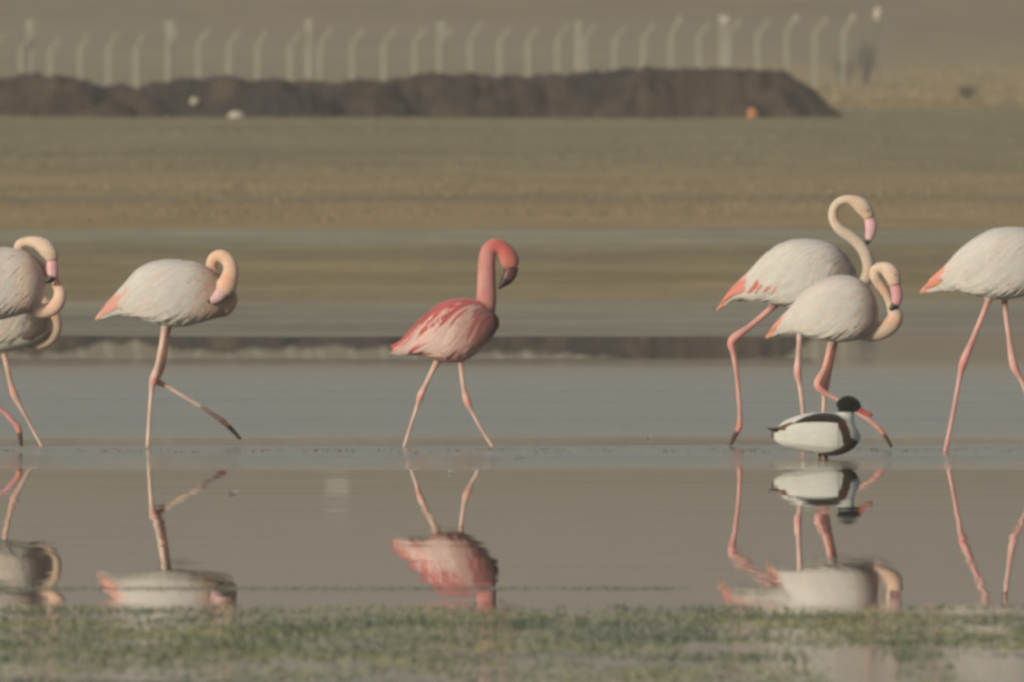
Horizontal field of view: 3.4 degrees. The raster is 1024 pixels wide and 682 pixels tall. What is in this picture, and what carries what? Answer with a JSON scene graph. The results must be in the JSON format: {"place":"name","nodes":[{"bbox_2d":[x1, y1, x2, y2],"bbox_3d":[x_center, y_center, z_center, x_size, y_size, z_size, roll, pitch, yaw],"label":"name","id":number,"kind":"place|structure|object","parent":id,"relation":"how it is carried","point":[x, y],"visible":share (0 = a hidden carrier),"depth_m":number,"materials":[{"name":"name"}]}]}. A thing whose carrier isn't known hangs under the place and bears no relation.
{"place":"outdoors","nodes":[
{"label":"outdoors","id":0,"kind":"place"},
{"bbox_2d":[0,335,1023,681],"bbox_3d":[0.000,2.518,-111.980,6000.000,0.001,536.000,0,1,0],"label":"water","id":1,"kind":"structure","parent":0,"point":[638,507],"depth_m":67.67,"materials":[{"name":"grey liquid"}]},
{"bbox_2d":[0,296,61,445],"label":"flamingo","id":2,"kind":"object","parent":1,"relation":"in","point":[27,330],"visible":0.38,"depth_m":80.24},
{"bbox_2d":[0,236,65,446],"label":"flamingo","id":3,"kind":"object","parent":1,"relation":"in","point":[23,274],"visible":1,"depth_m":78.63,"materials":[{"name":"white"}]},
{"bbox_2d":[95,250,241,446],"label":"flamingo","id":4,"kind":"object","parent":1,"relation":"in","point":[166,295],"visible":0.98,"depth_m":80.06,"materials":[{"name":"white"}]},
{"bbox_2d":[389,238,518,446],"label":"flamingo","id":5,"kind":"object","parent":1,"relation":"in","point":[459,331],"visible":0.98,"depth_m":80.10,"materials":[{"name":"pink"}]},
{"bbox_2d":[716,195,876,445],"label":"flamingo","id":6,"kind":"object","parent":1,"relation":"in","point":[786,273],"visible":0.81,"depth_m":80.24,"materials":[{"name":"white"}]},
{"bbox_2d":[767,395,872,459],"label":"shelduck","id":7,"kind":"object","parent":1,"relation":"in","point":[824,434],"visible":0.98,"depth_m":76.65,"materials":[{"name":"white"}]},
{"bbox_2d":[766,262,902,447],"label":"flamingo","id":8,"kind":"object","parent":1,"relation":"in","point":[833,311],"visible":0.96,"depth_m":78.93,"materials":[{"name":"white"}]},
{"bbox_2d":[920,227,1023,451],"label":"flamingo","id":9,"kind":"object","parent":1,"relation":"in","point":[988,266],"visible":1,"depth_m":78.61,"materials":[{"name":"white"}]},
{"bbox_2d":[0,0,1023,336],"bbox_3d":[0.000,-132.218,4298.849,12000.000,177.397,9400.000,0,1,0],"label":"ground","id":10,"kind":"structure","parent":0,"point":[350,274],"depth_m":268.86,"materials":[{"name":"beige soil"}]},
{"bbox_2d":[228,111,243,117],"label":"stone","id":11,"kind":"object","parent":10,"relation":"on","point":[233,114],"visible":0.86,"depth_m":431.65,"materials":[{"name":"beige stone"}]},
{"bbox_2d":[0,65,845,118],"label":"earth bank","id":12,"kind":"structure","parent":10,"relation":"on","point":[648,91],"depth_m":432.50,"materials":[{"name":"brown soil"}]},
{"bbox_2d":[190,97,199,104],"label":"stone","id":13,"kind":"object","parent":12,"relation":"on","point":[194,100],"visible":1,"depth_m":431.97,"materials":[{"name":"beige stone"}]},
{"bbox_2d":[0,14,910,87],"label":"security fence","id":14,"kind":"object","parent":10,"relation":"on","point":[725,60],"visible":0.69,"depth_m":592.82,"materials":[{"name":"metal"}]},
{"bbox_2d":[747,107,756,117],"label":"clay lump","id":15,"kind":"object","parent":10,"relation":"on","point":[752,112],"visible":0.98,"depth_m":431.37,"materials":[{"name":"orange soil"}]},
{"bbox_2d":[834,51,860,86],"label":"bush","id":16,"kind":"object","parent":10,"relation":"on","point":[847,71],"visible":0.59,"depth_m":598.85,"materials":[{"name":"brown plant"}]},
{"bbox_2d":[851,36,876,85],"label":"bush","id":17,"kind":"object","parent":10,"relation":"on","point":[866,69],"visible":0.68,"depth_m":600.88,"materials":[{"name":"brown plant"}]},
{"bbox_2d":[874,7,881,85],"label":"lamp post","id":18,"kind":"object","parent":10,"relation":"on","point":[877,13],"visible":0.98,"depth_m":593.88,"materials":[{"name":"silver metal"}]},
{"bbox_2d":[952,78,978,99],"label":"dry bush","id":19,"kind":"object","parent":10,"relation":"on","point":[966,93],"visible":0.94,"depth_m":519.86,"materials":[{"name":"brown plant"}]},
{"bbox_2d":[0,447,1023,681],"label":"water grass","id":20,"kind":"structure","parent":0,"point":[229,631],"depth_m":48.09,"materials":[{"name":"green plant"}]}
]}

